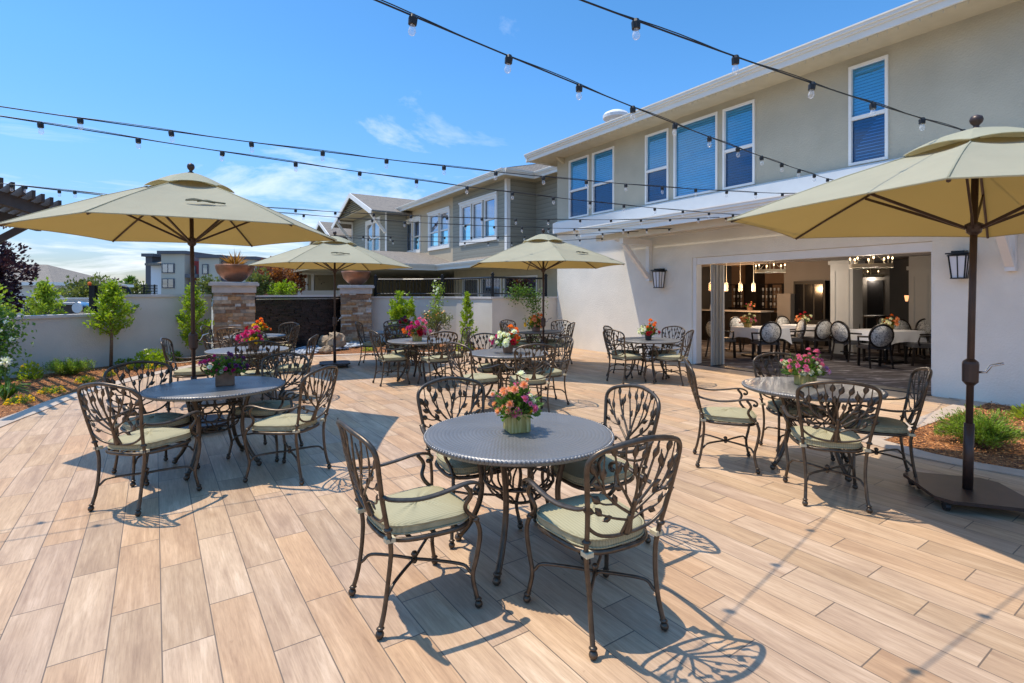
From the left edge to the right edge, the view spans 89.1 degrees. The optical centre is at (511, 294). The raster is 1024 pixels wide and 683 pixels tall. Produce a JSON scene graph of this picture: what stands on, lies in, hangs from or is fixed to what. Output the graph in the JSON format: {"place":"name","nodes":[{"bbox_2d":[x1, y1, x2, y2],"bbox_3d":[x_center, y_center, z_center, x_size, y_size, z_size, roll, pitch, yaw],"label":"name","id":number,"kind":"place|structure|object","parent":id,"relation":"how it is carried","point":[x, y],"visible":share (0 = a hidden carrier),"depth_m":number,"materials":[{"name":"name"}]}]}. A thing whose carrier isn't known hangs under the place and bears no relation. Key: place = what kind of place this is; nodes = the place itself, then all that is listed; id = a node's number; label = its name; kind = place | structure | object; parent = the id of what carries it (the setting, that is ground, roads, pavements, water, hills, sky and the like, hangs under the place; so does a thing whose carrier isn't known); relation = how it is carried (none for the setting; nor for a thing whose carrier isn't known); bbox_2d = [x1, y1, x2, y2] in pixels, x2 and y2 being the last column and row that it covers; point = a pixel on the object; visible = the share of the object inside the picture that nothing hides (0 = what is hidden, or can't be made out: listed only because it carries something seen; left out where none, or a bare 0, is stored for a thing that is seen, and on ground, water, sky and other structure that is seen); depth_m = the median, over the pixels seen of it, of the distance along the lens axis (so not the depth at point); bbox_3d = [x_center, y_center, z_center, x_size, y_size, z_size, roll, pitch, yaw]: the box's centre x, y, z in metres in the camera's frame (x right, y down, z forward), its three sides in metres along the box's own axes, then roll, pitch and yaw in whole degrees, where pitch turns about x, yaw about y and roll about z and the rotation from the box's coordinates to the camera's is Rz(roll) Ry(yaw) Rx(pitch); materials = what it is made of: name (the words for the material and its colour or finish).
{"place":"outdoors","nodes":[
{"label":"outdoors","id":0,"kind":"place"},
{"bbox_2d":[5,265,133,297],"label":"hill","id":1,"kind":"structure","parent":0,"point":[56,276],"depth_m":38.21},
{"bbox_2d":[72,282,131,313],"bbox_3d":[-12.090,0.610,16.000,2.080,1.980,1.200,0,0,0],"label":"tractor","id":2,"kind":"object","parent":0,"point":[78,307],"visible":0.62,"depth_m":15.54,"materials":[{"name":"metal"}]},
{"bbox_2d":[141,251,283,305],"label":"apartment block","id":3,"kind":"structure","parent":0,"point":[167,272],"depth_m":69.88,"materials":[{"name":"grey paint"}]},
{"bbox_2d":[0,0,913,292],"label":"sky","id":4,"kind":"structure","parent":0,"point":[344,76],"materials":[{"name":"blue"}]},
{"bbox_2d":[0,347,1023,682],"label":"patio","id":5,"kind":"structure","parent":0,"point":[226,573],"depth_m":3.06,"materials":[{"name":"brown tile"}]},
{"bbox_2d":[77,382,202,516],"bbox_3d":[-2.855,1.110,3.989,0.618,0.978,0.649,0,0,12],"label":"patio chair","id":6,"kind":"object","parent":5,"relation":"on","point":[145,442],"visible":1,"depth_m":3.84,"materials":[{"name":"brown metal"}]},
{"bbox_2d":[103,360,201,486],"bbox_3d":[-3.263,1.110,4.701,0.646,0.978,0.618,0,0,33],"label":"patio chair","id":7,"kind":"object","parent":5,"relation":"on","point":[168,415],"visible":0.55,"depth_m":4.68,"materials":[{"name":"brown metal"}]},
{"bbox_2d":[0,163,336,429],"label":"parasol","id":8,"kind":"object","parent":5,"relation":"on","point":[191,208],"visible":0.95,"depth_m":5.90,"materials":[{"name":"beige fabric"}]},
{"bbox_2d":[160,337,214,407],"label":"patio chair","id":9,"kind":"object","parent":5,"relation":"on","point":[184,373],"visible":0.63,"depth_m":7.47,"materials":[{"name":"brown metal"}]},
{"bbox_2d":[140,376,284,480],"bbox_3d":[-2.770,1.228,4.880,1.181,0.744,1.177,0,0,-34],"label":"round table","id":10,"kind":"object","parent":5,"relation":"on","point":[191,392],"visible":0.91,"depth_m":4.75,"materials":[{"name":"grey metal"}]},
{"bbox_2d":[198,351,249,386],"bbox_3d":[-2.737,0.698,4.956,0.419,0.321,0.465,0,0,0],"label":"flower pot","id":11,"kind":"object","parent":10,"relation":"on","point":[224,370],"visible":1,"depth_m":4.87,"materials":[{"name":"plant"}]},
{"bbox_2d":[0,352,468,427],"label":"path border","id":12,"kind":"object","parent":5,"relation":"on","point":[27,412],"visible":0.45,"depth_m":7.70,"materials":[{"name":"concrete"}]},
{"bbox_2d":[204,346,288,401],"bbox_3d":[-4.110,1.228,8.100,1.181,0.744,1.177,0,0,-23],"label":"round table","id":13,"kind":"object","parent":5,"relation":"on","point":[220,351],"visible":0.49,"depth_m":7.95,"materials":[{"name":"grey metal"}]},
{"bbox_2d":[234,340,280,404],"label":"patio chair","id":14,"kind":"object","parent":5,"relation":"on","point":[257,372],"visible":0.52,"depth_m":7.14,"materials":[{"name":"brown metal"}]},
{"bbox_2d":[226,352,309,461],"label":"patio chair","id":15,"kind":"object","parent":5,"relation":"on","point":[280,402],"visible":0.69,"depth_m":5.30,"materials":[{"name":"brown metal"}]},
{"bbox_2d":[243,365,337,484],"bbox_3d":[-1.919,1.110,4.605,0.649,0.978,0.618,0,0,12],"label":"patio chair","id":16,"kind":"object","parent":5,"relation":"on","point":[286,423],"visible":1,"depth_m":4.47,"materials":[{"name":"brown metal"}]},
{"bbox_2d":[269,334,318,399],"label":"patio chair","id":17,"kind":"object","parent":5,"relation":"on","point":[285,366],"visible":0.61,"depth_m":7.95,"materials":[{"name":"brown metal"}]},
{"bbox_2d":[248,231,412,367],"bbox_3d":[-3.920,0.101,11.500,3.451,2.995,2.992,0,0,-20],"label":"parasol","id":18,"kind":"object","parent":5,"relation":"on","point":[340,253],"visible":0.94,"depth_m":11.15,"materials":[{"name":"beige fabric"}]},
{"bbox_2d":[369,330,409,386],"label":"patio chair","id":19,"kind":"object","parent":5,"relation":"on","point":[396,357],"visible":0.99,"depth_m":9.18,"materials":[{"name":"brown metal"}]},
{"bbox_2d":[336,418,482,639],"bbox_3d":[-0.562,1.110,2.698,0.646,0.978,0.618,0,0,-34],"label":"patio chair","id":20,"kind":"object","parent":5,"relation":"on","point":[431,508],"visible":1,"depth_m":2.59,"materials":[{"name":"brown metal"}]},
{"bbox_2d":[387,338,451,382],"bbox_3d":[-1.720,1.228,9.700,1.177,0.744,1.181,0,0,27],"label":"round table","id":21,"kind":"object","parent":5,"relation":"on","point":[406,341],"visible":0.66,"depth_m":9.54,"materials":[{"name":"grey metal"}]},
{"bbox_2d":[416,331,457,385],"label":"patio chair","id":22,"kind":"object","parent":5,"relation":"on","point":[435,359],"visible":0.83,"depth_m":8.91,"materials":[{"name":"brown metal"}]},
{"bbox_2d":[416,376,522,548],"bbox_3d":[-0.320,1.110,3.663,0.619,0.978,0.646,0,0,-32],"label":"patio chair","id":23,"kind":"object","parent":5,"relation":"on","point":[454,468],"visible":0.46,"depth_m":3.68,"materials":[{"name":"brown metal"}]},
{"bbox_2d":[445,342,503,414],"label":"patio chair","id":24,"kind":"object","parent":5,"relation":"on","point":[484,378],"visible":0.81,"depth_m":6.87,"materials":[{"name":"brown metal"}]},
{"bbox_2d":[469,333,513,400],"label":"patio chair","id":25,"kind":"object","parent":5,"relation":"on","point":[485,365],"visible":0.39,"depth_m":8.25,"materials":[{"name":"brown metal"}]},
{"bbox_2d":[469,348,547,406],"bbox_3d":[-0.050,1.228,7.700,1.181,0.744,1.177,0,0,-11],"label":"round table","id":26,"kind":"object","parent":5,"relation":"on","point":[498,354],"visible":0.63,"depth_m":7.54,"materials":[{"name":"grey metal"}]},
{"bbox_2d":[489,324,520,352],"bbox_3d":[-0.104,0.645,7.602,0.478,0.427,0.483,0,0,0],"label":"flower pot","id":27,"kind":"object","parent":26,"relation":"on","point":[508,341],"visible":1,"depth_m":7.55,"materials":[{"name":"plant"}]},
{"bbox_2d":[423,412,614,585],"bbox_3d":[0.043,1.228,3.250,1.181,0.744,1.177,0,0,-20],"label":"round table","id":28,"kind":"object","parent":5,"relation":"on","point":[480,440],"visible":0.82,"depth_m":3.08,"materials":[{"name":"grey metal"}]},
{"bbox_2d":[490,370,543,433],"bbox_3d":[0.036,0.666,3.281,0.346,0.384,0.361,0,0,0],"label":"flower pot","id":29,"kind":"object","parent":28,"relation":"on","point":[515,408],"visible":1,"depth_m":3.21,"materials":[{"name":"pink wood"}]},
{"bbox_2d":[503,343,555,412],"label":"patio chair","id":30,"kind":"object","parent":5,"relation":"on","point":[535,379],"visible":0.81,"depth_m":6.73,"materials":[{"name":"brown metal"}]},
{"bbox_2d":[470,229,624,368],"bbox_3d":[0.670,0.101,11.100,3.451,2.995,2.992,0,0,-40],"label":"parasol","id":31,"kind":"object","parent":5,"relation":"on","point":[543,252],"visible":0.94,"depth_m":10.64,"materials":[{"name":"beige fabric"}]},
{"bbox_2d":[523,336,573,404],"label":"patio chair","id":32,"kind":"object","parent":5,"relation":"on","point":[556,372],"visible":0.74,"depth_m":7.58,"materials":[{"name":"brown metal"}]},
{"bbox_2d":[541,384,660,564],"bbox_3d":[0.597,1.110,3.434,0.646,0.978,0.618,0,0,-27],"label":"patio chair","id":33,"kind":"object","parent":5,"relation":"on","point":[573,475],"visible":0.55,"depth_m":3.36,"materials":[{"name":"brown metal"}]},
{"bbox_2d":[521,435,681,660],"bbox_3d":[0.445,1.110,2.554,0.618,0.978,0.646,0,0,-28],"label":"patio chair","id":34,"kind":"object","parent":5,"relation":"on","point":[605,524],"visible":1,"depth_m":2.43,"materials":[{"name":"brown metal"}]},
{"bbox_2d":[603,329,646,383],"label":"patio chair","id":35,"kind":"object","parent":5,"relation":"on","point":[624,356],"visible":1,"depth_m":9.39,"materials":[{"name":"brown metal"}]},
{"bbox_2d":[616,337,679,381],"bbox_3d":[2.570,1.228,9.850,1.181,0.744,1.177,0,0,-43],"label":"round table","id":36,"kind":"object","parent":5,"relation":"on","point":[642,340],"visible":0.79,"depth_m":9.76,"materials":[{"name":"grey metal"}]},
{"bbox_2d":[652,330,693,385],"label":"patio chair","id":37,"kind":"object","parent":5,"relation":"on","point":[679,358],"visible":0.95,"depth_m":9.22,"materials":[{"name":"brown metal"}]},
{"bbox_2d":[683,358,760,473],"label":"patio chair","id":38,"kind":"object","parent":5,"relation":"on","point":[737,416],"visible":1,"depth_m":4.79,"materials":[{"name":"brown metal"}]},
{"bbox_2d":[753,352,834,460],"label":"patio chair","id":39,"kind":"object","parent":5,"relation":"on","point":[773,405],"visible":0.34,"depth_m":5.39,"materials":[{"name":"brown metal"}]},
{"bbox_2d":[741,377,888,481],"bbox_3d":[2.780,1.228,4.840,1.177,0.744,1.181,0,0,38],"label":"round table","id":40,"kind":"object","parent":5,"relation":"on","point":[784,389],"visible":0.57,"depth_m":4.71,"materials":[{"name":"grey metal"}]},
{"bbox_2d":[780,348,830,384],"bbox_3d":[2.785,0.679,4.961,0.437,0.357,0.429,0,0,-23],"label":"flower pot","id":41,"kind":"object","parent":40,"relation":"on","point":[804,368],"visible":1,"depth_m":4.88,"materials":[{"name":"pink wood"}]},
{"bbox_2d":[780,380,882,512],"bbox_3d":[2.477,1.110,4.059,0.618,0.978,0.646,0,0,18],"label":"patio chair","id":42,"kind":"object","parent":5,"relation":"on","point":[837,439],"visible":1,"depth_m":3.90,"materials":[{"name":"brown metal"}]},
{"bbox_2d":[727,115,1023,511],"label":"parasol","id":43,"kind":"object","parent":5,"relation":"on","point":[968,183],"visible":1,"depth_m":4.09,"materials":[{"name":"beige fabric"}]},
{"bbox_2d":[840,367,932,488],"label":"patio chair","id":44,"kind":"object","parent":5,"relation":"on","point":[888,426],"visible":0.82,"depth_m":4.43,"materials":[{"name":"brown metal"}]},
{"bbox_2d":[211,306,931,395],"bbox_3d":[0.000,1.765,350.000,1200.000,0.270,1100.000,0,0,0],"label":"ground","id":45,"kind":"structure","parent":0,"point":[213,334],"depth_m":27.17,"materials":[{"name":"brown soil"}]},
{"bbox_2d":[0,226,40,313],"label":"plum tree","id":46,"kind":"object","parent":45,"relation":"on","point":[8,257],"visible":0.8,"depth_m":15.02,"materials":[{"name":"purple plant"}]},
{"bbox_2d":[17,276,67,315],"bbox_3d":[-11.582,0.576,12.828,1.322,2.050,1.144,0,0,33],"label":"garden shrub","id":47,"kind":"object","parent":45,"relation":"on","point":[43,291],"visible":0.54,"depth_m":12.83,"materials":[{"name":"green plant"}]},
{"bbox_2d":[0,313,109,378],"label":"garden wall","id":48,"kind":"structure","parent":45,"relation":"on","point":[63,336],"depth_m":10.65,"materials":[{"name":"paint"}]},
{"bbox_2d":[52,271,124,297],"bbox_3d":[-21.960,0.188,26.984,3.438,2.841,3.177,0,0,0],"label":"street tree","id":49,"kind":"object","parent":45,"relation":"on","point":[78,289],"visible":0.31,"depth_m":26.46,"materials":[{"name":"green plant"}]},
{"bbox_2d":[113,294,211,365],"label":"garden wall","id":50,"kind":"structure","parent":45,"relation":"on","point":[154,322],"depth_m":12.29,"materials":[{"name":"paint"}]},
{"bbox_2d":[0,344,482,417],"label":"mulch bed","id":51,"kind":"object","parent":45,"relation":"on","point":[13,406],"visible":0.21,"depth_m":9.62,"materials":[{"name":"brown wood"}]},
{"bbox_2d":[0,292,36,392],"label":"shrub","id":52,"kind":"object","parent":51,"relation":"on","point":[5,335],"visible":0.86,"depth_m":8.65,"materials":[{"name":"green plant"}]},
{"bbox_2d":[0,177,61,242],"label":"pergola","id":53,"kind":"object","parent":51,"relation":"on","point":[18,202],"visible":0.7,"depth_m":9.15,"materials":[{"name":"wood"}]},
{"bbox_2d":[42,357,95,374],"bbox_3d":[-8.731,1.402,10.232,0.969,0.414,0.734,0,0,-20],"label":"juniper shrub","id":54,"kind":"object","parent":51,"relation":"on","point":[70,367],"visible":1,"depth_m":10.13,"materials":[{"name":"green plant"}]},
{"bbox_2d":[82,278,140,367],"bbox_3d":[-8.765,0.618,11.302,1.101,1.966,1.161,0,0,-31],"label":"young tree","id":55,"kind":"object","parent":51,"relation":"on","point":[111,297],"visible":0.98,"depth_m":11.24,"materials":[{"name":"green plant"}]},
{"bbox_2d":[175,283,214,348],"bbox_3d":[-7.697,0.647,12.613,0.785,1.907,1.284,0,0,-41],"label":"young tree","id":56,"kind":"object","parent":51,"relation":"on","point":[187,318],"visible":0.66,"depth_m":12.52,"materials":[{"name":"green plant"}]},
{"bbox_2d":[208,282,258,357],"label":"stone pillar","id":57,"kind":"structure","parent":51,"relation":"on","point":[234,306],"depth_m":13.10,"materials":[{"name":"beige stone"}]},
{"bbox_2d":[215,264,254,281],"bbox_3d":[-7.220,-0.539,13.550,0.920,0.450,0.920,0,0,0],"label":"bowl planter","id":58,"kind":"object","parent":57,"relation":"on","point":[234,272],"visible":0.93,"depth_m":13.24,"materials":[{"name":"brown ceramic"}]},
{"bbox_2d":[255,295,340,347],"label":"water wall","id":59,"kind":"structure","parent":51,"relation":"on","point":[311,315],"depth_m":15.11,"materials":[{"name":"stone"}]},
{"bbox_2d":[337,285,374,342],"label":"stone pillar","id":60,"kind":"structure","parent":51,"relation":"on","point":[356,302],"depth_m":16.49,"materials":[{"name":"beige stone"}]},
{"bbox_2d":[386,290,416,336],"bbox_3d":[-3.299,0.735,15.625,0.949,1.740,0.919,0,0,0],"label":"clipped shrub","id":61,"kind":"object","parent":51,"relation":"on","point":[398,311],"visible":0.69,"depth_m":15.49,"materials":[{"name":"green plant"}]},
{"bbox_2d":[421,308,453,347],"bbox_3d":[-2.261,0.992,15.498,1.107,1.222,0.982,0,0,0],"label":"rose tree","id":62,"kind":"object","parent":51,"relation":"on","point":[433,321],"visible":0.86,"depth_m":15.40,"materials":[{"name":"green plant"}]},
{"bbox_2d":[459,291,478,350],"bbox_3d":[-1.223,0.745,14.751,0.589,1.712,0.675,0,0,-26],"label":"slender tree","id":63,"kind":"object","parent":51,"relation":"on","point":[466,300],"visible":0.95,"depth_m":14.72,"materials":[{"name":"green plant"}]},
{"bbox_2d":[245,266,274,294],"bbox_3d":[-10.277,0.215,20.971,1.371,2.774,1.256,0,0,0],"label":"garden tree","id":64,"kind":"object","parent":45,"relation":"on","point":[262,288],"visible":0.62,"depth_m":20.88,"materials":[{"name":"green plant"}]},
{"bbox_2d":[248,256,297,294],"bbox_3d":[-10.126,-0.028,22.023,1.977,3.260,1.793,0,0,0],"label":"garden tree","id":65,"kind":"object","parent":45,"relation":"on","point":[278,274],"visible":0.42,"depth_m":21.82,"materials":[{"name":"green plant"}]},
{"bbox_2d":[284,164,556,296],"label":"wing","id":66,"kind":"structure","parent":45,"relation":"on","point":[452,258],"depth_m":21.93,"materials":[{"name":"grey paint"}]},
{"bbox_2d":[472,201,482,239],"bbox_3d":[-1.357,-2.950,20.872,0.110,1.500,0.801,0,0,-33],"label":"window","id":67,"kind":"structure","parent":66,"relation":"in","point":[477,207],"depth_m":20.93,"materials":[{"name":"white glass"}]},
{"bbox_2d":[503,275,537,296],"bbox_3d":[0.293,0.025,18.361,0.110,1.350,2.140,0,0,-33],"label":"window","id":68,"kind":"structure","parent":66,"relation":"in","point":[506,282],"depth_m":18.26,"materials":[{"name":"white glass"}]},
{"bbox_2d":[371,296,491,348],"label":"garden wall","id":69,"kind":"structure","parent":45,"relation":"on","point":[481,309],"depth_m":16.44,"materials":[{"name":"paint"}]},
{"bbox_2d":[373,272,547,296],"bbox_3d":[-1.855,-0.289,16.058,5.772,0.718,1.529,0,0,13],"label":"metal railing","id":70,"kind":"object","parent":69,"relation":"on","point":[442,279],"visible":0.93,"depth_m":16.16,"materials":[{"name":"black metal"}]},
{"bbox_2d":[492,297,556,348],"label":"garden wall","id":71,"kind":"structure","parent":45,"relation":"on","point":[502,309],"depth_m":15.41,"materials":[{"name":"paint"}]},
{"bbox_2d":[502,279,548,347],"bbox_3d":[0.392,0.699,15.080,1.364,2.314,0.676,0,0,0],"label":"climbing vine","id":72,"kind":"object","parent":71,"relation":"attached to","point":[526,294],"visible":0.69,"depth_m":15.13,"materials":[{"name":"green plant"}]},
{"bbox_2d":[524,0,1023,406],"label":"building","id":73,"kind":"structure","parent":45,"relation":"on","point":[960,65],"depth_m":10.48,"materials":[{"name":"paint"}]},
{"bbox_2d":[7,184,671,233],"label":"string lights","id":74,"kind":"object","parent":73,"relation":"hanging from","point":[303,215],"visible":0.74,"depth_m":9.42,"materials":[{"name":"black glass"}]},
{"bbox_2d":[0,183,726,222],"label":"string lights","id":75,"kind":"object","parent":73,"relation":"hanging from","point":[294,209],"visible":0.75,"depth_m":8.49,"materials":[{"name":"black glass"}]},
{"bbox_2d":[0,115,737,216],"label":"string lights","id":76,"kind":"object","parent":73,"relation":"hanging from","point":[40,124],"visible":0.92,"depth_m":5.33,"materials":[{"name":"black glass"}]},
{"bbox_2d":[0,106,795,195],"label":"string lights","id":77,"kind":"object","parent":73,"relation":"hanging from","point":[80,120],"visible":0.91,"depth_m":5.09,"materials":[{"name":"clear glass"}]},
{"bbox_2d":[569,155,588,218],"bbox_3d":[1.986,-3.130,15.273,0.110,1.740,0.881,0,0,-33],"label":"window","id":78,"kind":"structure","parent":73,"relation":"in","point":[577,208],"depth_m":15.31,"materials":[{"name":"white"}]},
{"bbox_2d":[592,146,613,214],"bbox_3d":[2.547,-3.130,14.419,0.110,1.740,0.870,0,0,-33],"label":"window","id":79,"kind":"structure","parent":73,"relation":"in","point":[601,191],"depth_m":14.46,"materials":[{"name":"white"}]},
{"bbox_2d":[374,0,832,181],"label":"string lights","id":80,"kind":"object","parent":73,"relation":"hanging from","point":[413,18],"visible":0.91,"depth_m":3.23,"materials":[{"name":"clear glass"}]},
{"bbox_2d":[645,128,668,204],"bbox_3d":[3.592,-3.130,12.828,0.110,1.740,0.731,0,0,-33],"label":"window","id":81,"kind":"structure","parent":73,"relation":"in","point":[659,175],"depth_m":12.86,"materials":[{"name":"white"}]},
{"bbox_2d":[673,112,717,198],"bbox_3d":[4.204,-3.130,11.896,0.110,1.740,1.183,0,0,-33],"label":"window","id":82,"kind":"structure","parent":73,"relation":"in","point":[676,135],"depth_m":11.90,"materials":[{"name":"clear glass"}]},
{"bbox_2d":[702,309,773,344],"bbox_3d":[7.290,1.060,17.726,0.750,1.070,2.950,0,0,-33],"label":"bar counter","id":83,"kind":"object","parent":73,"relation":"on","point":[762,317],"visible":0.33,"depth_m":17.01,"materials":[{"name":"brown wood"}]},
{"bbox_2d":[722,99,754,189],"bbox_3d":[4.804,-3.130,10.983,0.110,1.740,0.738,0,0,-33],"label":"window","id":84,"kind":"structure","parent":73,"relation":"in","point":[738,168],"depth_m":11.01,"materials":[{"name":"white"}]},
{"bbox_2d":[728,264,783,321],"bbox_3d":[8.737,0.240,19.512,0.530,2.709,2.921,0,0,-33],"label":"back bar shelf","id":85,"kind":"object","parent":73,"relation":"on","point":[756,296],"visible":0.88,"depth_m":19.00,"materials":[{"name":"brown wood"}]},
{"bbox_2d":[741,345,777,357],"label":"dining table","id":86,"kind":"object","parent":73,"relation":"on","point":[757,354],"visible":0.32,"depth_m":13.26,"materials":[{"name":"brown wood"}]},
{"bbox_2d":[729,326,791,344],"bbox_3d":[6.329,1.049,13.300,1.046,0.410,1.046,0,0,-17],"label":"tablecloth","id":87,"kind":"object","parent":86,"relation":"on","point":[741,331],"visible":0.61,"depth_m":12.99,"materials":[{"name":"fabric"}]},
{"bbox_2d":[751,321,781,361],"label":"dining chair","id":88,"kind":"object","parent":73,"relation":"on","point":[770,332],"visible":0.96,"depth_m":12.18,"materials":[{"name":"grey fabric"}]},
{"bbox_2d":[579,0,965,130],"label":"string lights","id":89,"kind":"object","parent":73,"relation":"hanging from","point":[636,23],"visible":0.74,"depth_m":2.92,"materials":[{"name":"clear glass"}]},
{"bbox_2d":[775,319,805,357],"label":"dining chair","id":90,"kind":"object","parent":73,"relation":"on","point":[799,331],"visible":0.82,"depth_m":13.14,"materials":[{"name":"grey fabric"}]},
{"bbox_2d":[793,281,829,345],"bbox_3d":[9.507,0.588,16.509,0.360,2.015,0.970,0,0,-33],"label":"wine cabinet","id":91,"kind":"object","parent":73,"relation":"on","point":[812,298],"visible":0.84,"depth_m":16.30,"materials":[{"name":"brown wood"}]},
{"bbox_2d":[800,319,831,356],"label":"dining chair","id":92,"kind":"object","parent":73,"relation":"on","point":[822,330],"visible":0.84,"depth_m":13.13,"materials":[{"name":"grey fabric"}]},
{"bbox_2d":[830,321,865,361],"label":"dining chair","id":93,"kind":"object","parent":73,"relation":"on","point":[840,332],"visible":1,"depth_m":12.36,"materials":[{"name":"grey fabric"}]},
{"bbox_2d":[848,54,888,165],"bbox_3d":[6.141,-3.130,8.947,0.110,1.740,0.604,0,0,-33],"label":"window","id":94,"kind":"structure","parent":73,"relation":"in","point":[868,136],"depth_m":8.96,"materials":[{"name":"white"}]},
{"bbox_2d":[867,280,882,328],"bbox_3d":[12.941,0.545,18.527,0.015,2.090,0.503,0,0,-33],"label":"interior door","id":95,"kind":"structure","parent":73,"relation":"in","point":[874,287],"depth_m":18.54,"materials":[{"name":"black wood"}]},
{"bbox_2d":[856,324,893,368],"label":"dining chair","id":96,"kind":"object","parent":73,"relation":"on","point":[880,337],"visible":1,"depth_m":11.14,"materials":[{"name":"grey fabric"}]},
{"bbox_2d":[866,350,907,363],"bbox_3d":[8.831,1.220,12.300,1.150,0.740,0.950,0,0,-14],"label":"dining table","id":97,"kind":"object","parent":73,"relation":"on","point":[886,359],"visible":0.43,"depth_m":12.24,"materials":[{"name":"brown wood"}]},
{"bbox_2d":[845,329,928,348],"bbox_3d":[8.831,1.049,12.300,1.266,0.410,1.046,0,0,-14],"label":"tablecloth","id":98,"kind":"object","parent":97,"relation":"on","point":[901,335],"visible":0.51,"depth_m":11.92,"materials":[{"name":"fabric"}]},
{"bbox_2d":[945,250,968,278],"bbox_3d":[6.702,-0.446,7.784,0.281,0.428,0.270,0,0,-33],"label":"wall lantern","id":99,"kind":"object","parent":73,"relation":"attached to","point":[958,261],"depth_m":7.72,"materials":[{"name":"black metal"}]},
{"bbox_2d":[862,398,1023,477],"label":"path edging","id":100,"kind":"object","parent":45,"relation":"on","point":[878,441],"visible":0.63,"depth_m":5.36,"materials":[{"name":"concrete"}]},
{"bbox_2d":[881,401,1023,469],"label":"mulch bed","id":101,"kind":"object","parent":45,"relation":"on","point":[938,441],"visible":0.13,"depth_m":5.45,"materials":[{"name":"brown wood"}]},
{"bbox_2d":[930,403,1023,448],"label":"juniper shrub","id":102,"kind":"object","parent":101,"relation":"on","point":[992,430],"visible":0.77,"depth_m":5.37,"materials":[{"name":"green plant"}]},
{"bbox_2d":[530,0,968,161],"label":"roof eave","id":103,"kind":"object","parent":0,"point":[769,73],"visible":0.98,"depth_m":9.52,"materials":[{"name":"white paint"}]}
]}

